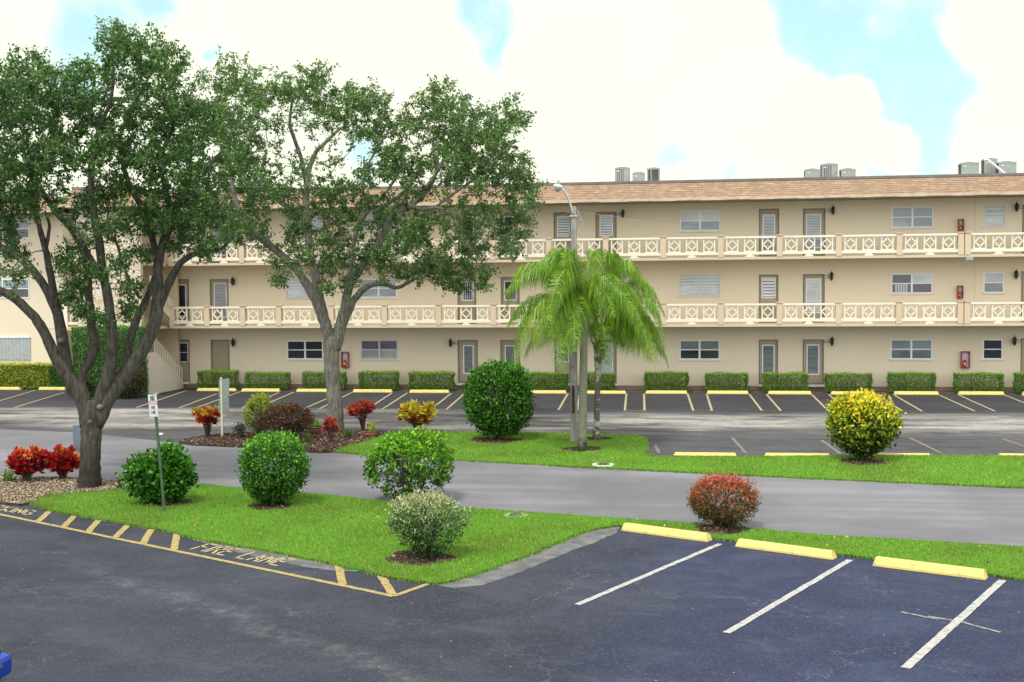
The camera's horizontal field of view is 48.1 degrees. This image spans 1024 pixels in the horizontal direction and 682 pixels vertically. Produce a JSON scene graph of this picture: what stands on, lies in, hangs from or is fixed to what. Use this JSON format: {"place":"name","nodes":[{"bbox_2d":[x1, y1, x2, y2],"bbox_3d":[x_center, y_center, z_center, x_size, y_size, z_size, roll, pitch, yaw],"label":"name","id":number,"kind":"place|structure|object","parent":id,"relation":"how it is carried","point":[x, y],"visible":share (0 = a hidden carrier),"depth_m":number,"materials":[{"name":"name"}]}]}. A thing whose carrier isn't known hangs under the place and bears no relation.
{"place":"outdoors","nodes":[
{"label":"outdoors","id":0,"kind":"place"},
{"bbox_2d":[0,501,1023,681],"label":"parking lot","id":1,"kind":"structure","parent":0,"point":[76,606],"depth_m":15.75,"materials":[{"name":"grey asphalt"}]},
{"bbox_2d":[0,651,11,680],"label":"blue car","id":2,"kind":"object","parent":1,"relation":"on","point":[5,664],"visible":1,"depth_m":12.41,"materials":[{"name":"paint"}]},
{"bbox_2d":[0,475,127,505],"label":"gravel bed","id":3,"kind":"object","parent":1,"relation":"on","point":[13,503],"visible":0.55,"depth_m":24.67,"materials":[{"name":"gravel"}]},
{"bbox_2d":[4,444,50,480],"bbox_3d":[-11.491,2.902,27.220,1.013,0.955,1.013,0,3,8],"label":"croton","id":4,"kind":"object","parent":3,"relation":"on","point":[22,464],"visible":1,"depth_m":27.05,"materials":[{"name":"red plant"}]},
{"bbox_2d":[41,442,79,478],"bbox_3d":[-10.840,2.911,27.560,1.044,0.897,0.872,0,3,8],"label":"croton","id":5,"kind":"object","parent":3,"relation":"on","point":[61,461],"visible":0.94,"depth_m":27.43,"materials":[{"name":"red plant"}]},
{"bbox_2d":[0,513,391,596],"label":"fire lane line","id":6,"kind":"object","parent":1,"relation":"on","point":[285,573],"visible":1,"depth_m":19.43,"materials":[{"name":"yellow paint"}]},
{"bbox_2d":[191,543,295,565],"bbox_3d":[-4.657,3.669,19.743,2.290,0.001,0.523,1,3,36],"label":"fire lane lettering","id":7,"kind":"object","parent":1,"relation":"on","point":[256,558],"visible":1,"depth_m":19.59,"materials":[{"name":"yellow paint"}]},
{"bbox_2d":[192,539,351,570],"bbox_3d":[-4.145,3.672,19.732,4.340,0.001,0.609,1,3,37],"label":"gutter strip","id":8,"kind":"object","parent":1,"relation":"on","point":[303,563],"visible":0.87,"depth_m":19.41,"materials":[{"name":"grey concrete"}]},
{"bbox_2d":[438,526,619,587],"bbox_3d":[0.596,3.635,19.745,0.833,0.001,5.569,1,3,34],"label":"gutter strip","id":9,"kind":"object","parent":1,"relation":"on","point":[545,555],"visible":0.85,"depth_m":19.14,"materials":[{"name":"grey concrete"}]},
{"bbox_2d":[575,543,721,604],"bbox_3d":[2.304,3.678,18.343,0.111,0.001,4.729,1,3,35],"label":"white bay line","id":10,"kind":"object","parent":1,"relation":"on","point":[641,577],"visible":1,"depth_m":18.05,"materials":[{"name":"paint"}]},
{"bbox_2d":[621,523,711,541],"bbox_3d":[2.818,3.496,21.024,1.771,0.133,0.220,1,3,35],"label":"wheel stop","id":11,"kind":"object","parent":1,"relation":"on","point":[669,532],"visible":1,"depth_m":20.91,"materials":[{"name":"yellow paint"}]},
{"bbox_2d":[735,538,836,559],"bbox_3d":[4.668,3.547,19.614,1.758,0.126,0.220,1,3,36],"label":"wheel stop","id":12,"kind":"object","parent":1,"relation":"on","point":[788,549],"visible":1,"depth_m":19.51,"materials":[{"name":"yellow paint"}]},
{"bbox_2d":[723,559,852,632],"bbox_3d":[4.205,3.722,17.007,0.116,0.001,4.870,1,3,35],"label":"white bay line","id":13,"kind":"object","parent":1,"relation":"on","point":[778,601],"visible":1,"depth_m":16.65,"materials":[{"name":"paint"}]},
{"bbox_2d":[872,556,987,579],"bbox_3d":[6.615,3.590,18.190,1.731,0.134,0.220,1,3,34],"label":"wheel stop","id":14,"kind":"object","parent":1,"relation":"on","point":[936,568],"visible":1,"depth_m":18.09,"materials":[{"name":"yellow paint"}]},
{"bbox_2d":[901,579,1005,668],"bbox_3d":[6.094,3.769,15.591,0.126,0.001,4.965,1,3,35],"label":"white bay line","id":15,"kind":"object","parent":1,"relation":"on","point":[914,659],"visible":1,"depth_m":15.21,"materials":[{"name":"paint"}]},
{"bbox_2d":[0,429,1023,546],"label":"road","id":16,"kind":"structure","parent":0,"point":[972,514],"depth_m":25.29,"materials":[{"name":"grey asphalt"}]},
{"bbox_2d":[0,388,1023,456],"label":"parking lot","id":17,"kind":"structure","parent":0,"point":[669,424],"depth_m":40.57,"materials":[{"name":"grey asphalt"}]},
{"bbox_2d":[0,361,57,388],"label":"variegated hedge","id":18,"kind":"object","parent":17,"relation":"on","point":[10,375],"visible":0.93,"depth_m":54.53,"materials":[{"name":"green plant"}]},
{"bbox_2d":[0,193,78,387],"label":"apartment wing","id":19,"kind":"structure","parent":17,"relation":"on","point":[21,340],"depth_m":55.32,"materials":[{"name":"beige paint"}]},
{"bbox_2d":[0,279,29,297],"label":"window","id":20,"kind":"structure","parent":19,"relation":"in","point":[25,287],"depth_m":55.32,"materials":[{"name":"grey glass"}]},
{"bbox_2d":[71,325,149,396],"bbox_3d":[-17.651,0.850,50.386,3.460,3.179,1.027,0,3,8],"label":"tall hedge","id":21,"kind":"object","parent":17,"relation":"on","point":[77,348],"visible":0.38,"depth_m":50.15,"materials":[{"name":"green plant"}]},
{"bbox_2d":[48,186,183,395],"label":"stair tower","id":22,"kind":"structure","parent":17,"relation":"on","point":[165,371],"depth_m":51.84,"materials":[{"name":"beige paint"}]},
{"bbox_2d":[114,364,147,398],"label":"dark shrub","id":23,"kind":"object","parent":17,"relation":"on","point":[127,392],"visible":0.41,"depth_m":49.22,"materials":[{"name":"green plant"}]},
{"bbox_2d":[178,430,387,452],"bbox_3d":[-7.076,3.023,34.611,5.786,0.050,4.478,0,3,8],"label":"mulch bed","id":24,"kind":"object","parent":17,"relation":"on","point":[240,446],"visible":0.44,"depth_m":33.60,"materials":[{"name":"brown wood"}]},
{"bbox_2d":[190,404,225,435],"bbox_3d":[-9.402,2.476,35.549,1.019,1.042,1.028,-2,3,-28],"label":"croton","id":25,"kind":"object","parent":24,"relation":"on","point":[206,416],"visible":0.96,"depth_m":35.42,"materials":[{"name":"red plant"}]},
{"bbox_2d":[219,377,228,435],"bbox_3d":[-8.866,2.065,35.191,0.197,1.940,0.528,0,3,11],"label":"tall sign","id":26,"kind":"object","parent":24,"relation":"on","point":[223,392],"visible":0.88,"depth_m":35.23,"materials":[{"name":"metal"}]},
{"bbox_2d":[241,390,273,436],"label":"lime shrub","id":27,"kind":"object","parent":24,"relation":"on","point":[252,409],"visible":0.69,"depth_m":35.05,"materials":[{"name":"green plant"}]},
{"bbox_2d":[255,399,317,436],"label":"brown red bush","id":28,"kind":"object","parent":24,"relation":"on","point":[303,420],"visible":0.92,"depth_m":34.35,"materials":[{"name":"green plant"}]},
{"bbox_2d":[321,416,340,442],"bbox_3d":[-5.370,2.613,33.841,0.592,0.854,0.638,0,3,8],"label":"croton","id":29,"kind":"object","parent":24,"relation":"on","point":[330,426],"visible":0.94,"depth_m":33.78,"materials":[{"name":"red plant"}]},
{"bbox_2d":[345,398,375,430],"bbox_3d":[-4.842,2.362,36.835,0.950,1.088,1.023,-2,3,-32],"label":"croton","id":30,"kind":"object","parent":24,"relation":"on","point":[363,408],"visible":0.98,"depth_m":36.70,"materials":[{"name":"red plant"}]},
{"bbox_2d":[193,45,552,429],"bbox_3d":[-4.691,-3.503,37.038,12.058,12.834,6.467,-1,3,-2],"label":"oak tree","id":31,"kind":"object","parent":24,"relation":"on","point":[417,235],"visible":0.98,"depth_m":35.98,"materials":[{"name":"green plant"}]},
{"bbox_2d":[177,388,1021,393],"bbox_3d":[25.193,2.208,48.028,84.000,0.001,0.780,0,3,8],"label":"planting strip","id":32,"kind":"object","parent":17,"relation":"on","point":[631,391],"depth_m":50.61,"materials":[{"name":"brown soil"}]},
{"bbox_2d":[196,369,239,387],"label":"boxed hedge","id":33,"kind":"object","parent":32,"relation":"on","point":[201,373],"visible":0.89,"depth_m":53.32,"materials":[{"name":"green plant"}]},
{"bbox_2d":[244,370,291,389],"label":"boxed hedge","id":34,"kind":"object","parent":32,"relation":"on","point":[249,382],"visible":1,"depth_m":52.98,"materials":[{"name":"green plant"}]},
{"bbox_2d":[301,370,347,389],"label":"boxed hedge","id":35,"kind":"object","parent":32,"relation":"on","point":[306,381],"visible":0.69,"depth_m":52.61,"materials":[{"name":"green plant"}]},
{"bbox_2d":[357,370,399,389],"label":"boxed hedge","id":36,"kind":"object","parent":32,"relation":"on","point":[364,383],"visible":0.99,"depth_m":52.18,"materials":[{"name":"green plant"}]},
{"bbox_2d":[408,370,455,390],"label":"boxed hedge","id":37,"kind":"object","parent":32,"relation":"on","point":[423,375],"visible":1,"depth_m":51.84,"materials":[{"name":"green plant"}]},
{"bbox_2d":[527,371,568,390],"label":"boxed hedge","id":38,"kind":"object","parent":32,"relation":"on","point":[557,385],"visible":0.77,"depth_m":51.03,"materials":[{"name":"green plant"}]},
{"bbox_2d":[587,371,615,390],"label":"boxed hedge","id":39,"kind":"object","parent":32,"relation":"on","point":[592,379],"visible":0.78,"depth_m":50.70,"materials":[{"name":"green plant"}]},
{"bbox_2d":[643,371,689,390],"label":"boxed hedge","id":40,"kind":"object","parent":32,"relation":"on","point":[665,383],"visible":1,"depth_m":50.32,"materials":[{"name":"green plant"}]},
{"bbox_2d":[704,371,749,391],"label":"boxed hedge","id":41,"kind":"object","parent":32,"relation":"on","point":[708,377],"visible":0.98,"depth_m":49.92,"materials":[{"name":"green plant"}]},
{"bbox_2d":[762,371,809,392],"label":"boxed hedge","id":42,"kind":"object","parent":32,"relation":"on","point":[770,381],"visible":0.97,"depth_m":49.58,"materials":[{"name":"green plant"}]},
{"bbox_2d":[823,371,872,391],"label":"boxed hedge","id":43,"kind":"object","parent":32,"relation":"on","point":[842,381],"visible":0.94,"depth_m":49.21,"materials":[{"name":"green plant"}]},
{"bbox_2d":[885,370,936,391],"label":"boxed hedge","id":44,"kind":"object","parent":32,"relation":"on","point":[932,378],"visible":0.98,"depth_m":48.83,"materials":[{"name":"green plant"}]},
{"bbox_2d":[953,370,1004,392],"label":"boxed hedge","id":45,"kind":"object","parent":32,"relation":"on","point":[999,387],"visible":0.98,"depth_m":48.45,"materials":[{"name":"green plant"}]},
{"bbox_2d":[674,452,735,455],"bbox_3d":[5.231,3.065,31.077,1.682,0.081,0.220,0,3,8],"label":"wheel stop","id":46,"kind":"object","parent":17,"relation":"on","point":[699,453],"visible":0.96,"depth_m":31.02,"materials":[{"name":"yellow paint"}]},
{"bbox_2d":[0,0,1023,196],"label":"sky","id":47,"kind":"structure","parent":0,"point":[685,89],"materials":[{"name":"white"}]},
{"bbox_2d":[29,482,1023,585],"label":"lawn","id":48,"kind":"structure","parent":0,"point":[466,556],"depth_m":20.68,"materials":[{"name":"plant"}]},
{"bbox_2d":[148,393,165,510],"bbox_3d":[-7.260,2.332,23.513,0.346,2.537,0.119,0,3,13],"label":"no parking sign","id":49,"kind":"object","parent":48,"relation":"on","point":[153,406],"visible":0.98,"depth_m":23.48,"materials":[{"name":"green metal"}]},
{"bbox_2d":[143,500,195,505],"bbox_3d":[-7.279,3.450,24.491,1.098,0.001,0.871,-1,3,-6],"label":"mulch ring","id":50,"kind":"object","parent":48,"relation":"on","point":[181,502],"visible":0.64,"depth_m":24.37,"materials":[{"name":"wood"}]},
{"bbox_2d":[114,438,199,503],"bbox_3d":[-7.528,2.888,24.347,1.697,1.650,1.357,0,3,8],"label":"leafy shrub","id":51,"kind":"object","parent":50,"relation":"on","point":[178,465],"visible":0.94,"depth_m":24.12,"materials":[{"name":"green plant"}]},
{"bbox_2d":[234,427,312,506],"bbox_3d":[-5.032,2.717,24.165,1.639,1.756,1.453,0,3,8],"label":"round shrub","id":52,"kind":"object","parent":48,"relation":"on","point":[275,489],"visible":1,"depth_m":23.86,"materials":[{"name":"green plant"}]},
{"bbox_2d":[385,550,459,564],"bbox_3d":[-1.476,3.635,19.238,1.268,0.001,1.093,0,3,8],"label":"mulch ring","id":53,"kind":"object","parent":48,"relation":"on","point":[417,561],"visible":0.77,"depth_m":19.16,"materials":[{"name":"wood"}]},
{"bbox_2d":[384,489,477,558],"bbox_3d":[-1.387,3.102,19.302,1.542,1.306,1.202,0,3,8],"label":"pale variegated shrub","id":54,"kind":"object","parent":53,"relation":"on","point":[423,526],"visible":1,"depth_m":19.09,"materials":[{"name":"green plant"}]},
{"bbox_2d":[36,488,1018,568],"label":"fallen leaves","id":55,"kind":"object","parent":48,"relation":"on","point":[500,527],"visible":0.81,"depth_m":21.42,"materials":[{"name":"brown plant"}]},
{"bbox_2d":[694,525,749,533],"bbox_3d":[3.941,3.502,21.323,1.128,0.001,0.931,0,3,8],"label":"mulch ring","id":56,"kind":"object","parent":48,"relation":"on","point":[718,530],"visible":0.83,"depth_m":21.30,"materials":[{"name":"wood"}]},
{"bbox_2d":[686,472,761,526],"bbox_3d":[3.979,3.033,21.524,1.418,1.200,1.460,0,3,8],"label":"red bush","id":57,"kind":"object","parent":56,"relation":"on","point":[724,512],"visible":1,"depth_m":21.40,"materials":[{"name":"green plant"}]},
{"label":"mulch ring","id":58,"kind":"structure","parent":48,"relation":"on","visible":0},
{"bbox_2d":[360,425,456,500],"bbox_3d":[-2.206,2.673,24.782,2.059,1.755,1.798,0,3,8],"label":"light green shrub","id":59,"kind":"object","parent":58,"relation":"on","point":[421,444],"visible":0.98,"depth_m":24.50,"materials":[{"name":"green plant"}]},
{"bbox_2d":[236,388,887,391],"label":"ground","id":60,"kind":"structure","parent":0,"point":[623,390],"depth_m":52.08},
{"bbox_2d":[148,173,1023,391],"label":"apartment building","id":61,"kind":"structure","parent":60,"relation":"on","point":[755,305],"depth_m":50.58,"materials":[{"name":"beige paint"}]},
{"bbox_2d":[179,279,189,324],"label":"door","id":62,"kind":"structure","parent":61,"relation":"in","point":[183,283],"depth_m":54.50,"materials":[{"name":"beige paint"}]},
{"bbox_2d":[180,340,190,383],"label":"door","id":63,"kind":"structure","parent":61,"relation":"in","point":[184,344],"depth_m":54.64,"materials":[{"name":"beige paint"}]},
{"bbox_2d":[210,279,228,324],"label":"door","id":64,"kind":"structure","parent":61,"relation":"in","point":[219,294],"depth_m":54.25,"materials":[{"name":"beige paint"}]},
{"bbox_2d":[209,340,230,383],"bbox_3d":[-13.830,0.988,54.303,1.008,2.100,0.295,0,3,8],"label":"door","id":65,"kind":"structure","parent":61,"relation":"in","point":[220,351],"depth_m":54.38,"materials":[{"name":"beige paint"}]},
{"bbox_2d":[285,279,311,298],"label":"window","id":66,"kind":"structure","parent":61,"relation":"in","point":[295,290],"depth_m":53.70,"materials":[{"name":"glass"}]},
{"bbox_2d":[286,340,323,360],"bbox_3d":[-9.701,0.445,53.750,1.843,0.934,0.140,0,3,8],"label":"window","id":67,"kind":"structure","parent":61,"relation":"in","point":[297,350],"depth_m":53.75,"materials":[{"name":"glass"}]},
{"bbox_2d":[360,279,397,298],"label":"window","id":68,"kind":"structure","parent":61,"relation":"in","point":[377,292],"depth_m":53.11,"materials":[{"name":"grey glass"}]},
{"bbox_2d":[360,340,398,360],"bbox_3d":[-6.162,0.428,53.234,1.848,0.951,0.140,0,3,8],"label":"window","id":69,"kind":"structure","parent":61,"relation":"in","point":[371,350],"depth_m":53.23,"materials":[{"name":"glass"}]},
{"bbox_2d":[457,277,475,323],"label":"door","id":70,"kind":"structure","parent":61,"relation":"in","point":[471,299],"depth_m":52.54,"materials":[{"name":"beige paint"}]},
{"bbox_2d":[456,340,477,384],"bbox_3d":[-2.037,0.988,52.585,1.012,2.070,0.295,0,3,8],"label":"door","id":71,"kind":"structure","parent":61,"relation":"in","point":[467,349],"depth_m":52.67,"materials":[{"name":"beige paint"}]},
{"bbox_2d":[500,340,519,383],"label":"door","id":72,"kind":"structure","parent":61,"relation":"in","point":[506,346],"depth_m":52.38,"materials":[{"name":"beige paint"}]},
{"bbox_2d":[501,277,519,318],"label":"door","id":73,"kind":"structure","parent":61,"relation":"in","point":[515,300],"depth_m":52.26,"materials":[{"name":"beige paint"}]},
{"bbox_2d":[554,340,569,385],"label":"door","id":74,"kind":"structure","parent":61,"relation":"in","point":[567,368],"depth_m":52.03,"materials":[{"name":"beige paint"}]},
{"bbox_2d":[554,212,570,258],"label":"door","id":75,"kind":"structure","parent":61,"relation":"in","point":[562,224],"depth_m":51.77,"materials":[{"name":"beige paint"}]},
{"bbox_2d":[595,212,616,251],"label":"door","id":76,"kind":"structure","parent":61,"relation":"in","point":[606,226],"depth_m":51.49,"materials":[{"name":"beige paint"}]},
{"bbox_2d":[597,340,617,385],"bbox_3d":[4.242,0.984,51.670,1.016,2.061,0.295,0,3,8],"label":"door","id":77,"kind":"structure","parent":61,"relation":"in","point":[613,367],"depth_m":51.72,"materials":[{"name":"beige paint"}]},
{"bbox_2d":[615,167,629,180],"bbox_3d":[5.109,-7.520,53.034,0.668,1.041,0.615,0,3,8],"label":"condenser unit","id":78,"kind":"object","parent":61,"relation":"on","point":[622,173],"visible":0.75,"depth_m":52.74,"materials":[{"name":"grey metal"}]},
{"bbox_2d":[679,210,720,232],"bbox_3d":[8.343,-5.306,50.864,1.865,0.965,0.140,0,3,8],"label":"window","id":79,"kind":"structure","parent":61,"relation":"in","point":[709,220],"depth_m":50.86,"materials":[{"name":"grey glass"}]},
{"bbox_2d":[679,275,720,296],"bbox_3d":[8.352,-2.451,50.991,1.846,0.970,0.140,0,3,8],"label":"window","id":80,"kind":"structure","parent":61,"relation":"in","point":[690,285],"depth_m":50.99,"materials":[{"name":"glass"}]},
{"bbox_2d":[679,340,720,360],"bbox_3d":[8.362,0.418,51.118,1.853,0.926,0.140,0,3,8],"label":"window","id":81,"kind":"structure","parent":61,"relation":"in","point":[690,350],"depth_m":51.13,"materials":[{"name":"grey glass"}]},
{"bbox_2d":[759,275,777,322],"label":"door","id":82,"kind":"structure","parent":61,"relation":"in","point":[768,284],"depth_m":50.59,"materials":[{"name":"beige paint"}]},
{"bbox_2d":[758,340,778,386],"bbox_3d":[11.327,0.972,50.637,0.917,2.068,0.295,0,3,8],"label":"door","id":83,"kind":"structure","parent":61,"relation":"in","point":[768,349],"depth_m":50.72,"materials":[{"name":"beige paint"}]},
{"bbox_2d":[759,209,778,256],"bbox_3d":[11.311,-4.754,50.478,0.872,2.122,0.107,0,3,8],"label":"door","id":84,"kind":"structure","parent":61,"relation":"in","point":[768,218],"depth_m":50.47,"materials":[{"name":"beige paint"}]},
{"bbox_2d":[802,339,824,386],"bbox_3d":[13.235,0.967,50.359,0.992,2.072,0.295,0,3,8],"label":"door","id":85,"kind":"structure","parent":61,"relation":"in","point":[813,349],"depth_m":50.43,"materials":[{"name":"beige paint"}]},
{"bbox_2d":[803,208,824,255],"bbox_3d":[13.219,-4.745,50.201,0.955,2.099,0.107,0,3,8],"label":"door","id":86,"kind":"structure","parent":61,"relation":"in","point":[813,218],"depth_m":50.19,"materials":[{"name":"beige paint"}]},
{"bbox_2d":[803,274,824,321],"bbox_3d":[13.239,-1.876,50.326,0.932,2.114,0.107,0,3,8],"label":"door","id":87,"kind":"structure","parent":61,"relation":"in","point":[813,284],"depth_m":50.31,"materials":[{"name":"beige paint"}]},
{"bbox_2d":[820,163,837,176],"bbox_3d":[14.347,-7.529,51.906,0.712,1.015,0.647,0,3,8],"label":"condenser unit","id":88,"kind":"object","parent":61,"relation":"on","point":[828,169],"visible":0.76,"depth_m":51.61,"materials":[{"name":"grey metal"}]},
{"bbox_2d":[889,339,933,360],"bbox_3d":[17.345,0.389,49.808,1.832,0.925,0.140,0,3,8],"label":"window","id":89,"kind":"structure","parent":61,"relation":"in","point":[901,349],"depth_m":49.81,"materials":[{"name":"grey glass"}]},
{"bbox_2d":[890,273,933,294],"bbox_3d":[17.322,-2.468,49.683,1.812,0.923,0.140,0,3,8],"label":"window","id":90,"kind":"structure","parent":61,"relation":"in","point":[901,283],"depth_m":49.69,"materials":[{"name":"grey glass"}]},
{"bbox_2d":[891,206,934,228],"bbox_3d":[17.304,-5.329,49.558,1.823,0.967,0.140,0,3,8],"label":"window","id":91,"kind":"structure","parent":61,"relation":"in","point":[911,217],"depth_m":49.55,"materials":[{"name":"grey glass"}]},
{"bbox_2d":[958,162,978,173],"bbox_3d":[20.173,-7.458,50.675,0.752,0.892,0.683,0,3,8],"label":"condenser unit","id":92,"kind":"object","parent":61,"relation":"on","point":[968,168],"visible":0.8,"depth_m":50.35,"materials":[{"name":"grey metal"}]},
{"bbox_2d":[982,339,1003,360],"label":"window","id":93,"kind":"structure","parent":61,"relation":"in","point":[992,348],"depth_m":49.34,"materials":[{"name":"glass"}]},
{"bbox_2d":[982,272,1004,293],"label":"window","id":94,"kind":"structure","parent":61,"relation":"in","point":[993,282],"depth_m":49.20,"materials":[{"name":"grey glass"}]},
{"bbox_2d":[983,205,1005,227],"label":"window","id":95,"kind":"structure","parent":61,"relation":"in","point":[994,215],"depth_m":49.08,"materials":[{"name":"glass"}]},
{"bbox_2d":[995,161,1016,172],"bbox_3d":[21.715,-7.459,50.447,0.747,0.890,0.678,0,3,8],"label":"condenser unit","id":96,"kind":"object","parent":61,"relation":"on","point":[1008,166],"visible":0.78,"depth_m":50.12,"materials":[{"name":"grey metal"}]},
{"bbox_2d":[332,430,1023,488],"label":"lawn","id":97,"kind":"structure","parent":0,"point":[801,473],"depth_m":29.36,"materials":[{"name":"plant"}]},
{"bbox_2d":[460,357,537,439],"bbox_3d":[-0.398,1.754,34.557,2.319,2.596,2.119,0,3,8],"label":"round bush","id":98,"kind":"object","parent":97,"relation":"on","point":[516,387],"visible":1,"depth_m":34.04,"materials":[{"name":"green plant"}]},
{"bbox_2d":[553,180,590,441],"bbox_3d":[1.772,-0.866,33.854,1.012,7.750,0.512,1,3,29],"label":"street lamp","id":99,"kind":"object","parent":97,"relation":"on","point":[573,387],"visible":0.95,"depth_m":33.77,"materials":[{"name":"concrete"}]},
{"bbox_2d":[561,446,601,450],"bbox_3d":[1.986,3.037,32.312,1.181,0.001,1.014,-1,3,-19],"label":"mulch ring","id":100,"kind":"object","parent":97,"relation":"on","point":[588,447],"visible":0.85,"depth_m":32.39,"materials":[{"name":"soil"}]},
{"bbox_2d":[503,246,645,450],"bbox_3d":[1.754,0.185,32.103,4.003,5.744,3.255,0,3,8],"label":"palm tree","id":101,"kind":"object","parent":100,"relation":"on","point":[568,300],"visible":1,"depth_m":31.45,"materials":[{"name":"green plant"}]},
{"bbox_2d":[839,458,887,464],"bbox_3d":[9.070,3.104,29.528,1.278,0.001,1.234,0,3,8],"label":"mulch ring","id":102,"kind":"object","parent":97,"relation":"on","point":[858,461],"visible":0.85,"depth_m":29.51,"materials":[{"name":"soil"}]},
{"bbox_2d":[824,387,906,460],"bbox_3d":[9.171,2.168,29.734,2.118,1.967,1.813,0,3,8],"label":"yellow bush","id":103,"kind":"object","parent":102,"relation":"on","point":[854,433],"visible":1,"depth_m":29.43,"materials":[{"name":"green plant"}]},
{"label":"mulch ring","id":104,"kind":"structure","parent":0,"visible":0},
{"bbox_2d":[0,15,255,488],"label":"oak tree","id":105,"kind":"object","parent":104,"relation":"on","point":[80,101],"visible":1,"depth_m":25.87,"materials":[{"name":"green plant"}]},
{"label":"mulch ring","id":106,"kind":"structure","parent":0,"visible":0},
{"bbox_2d":[538,248,668,438],"bbox_3d":[2.748,0.073,34.335,3.856,5.760,3.567,-2,3,-32],"label":"palm tree","id":107,"kind":"object","parent":106,"relation":"on","point":[613,329],"visible":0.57,"depth_m":34.02,"materials":[{"name":"green plant"}]},
{"label":"mulch ring","id":108,"kind":"structure","parent":0,"visible":0},
{"bbox_2d":[396,398,438,430],"bbox_3d":[-3.002,2.362,36.593,1.388,1.116,1.273,0,3,8],"label":"croton","id":109,"kind":"object","parent":108,"relation":"on","point":[415,413],"visible":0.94,"depth_m":36.41,"materials":[{"name":"yellow plant"}]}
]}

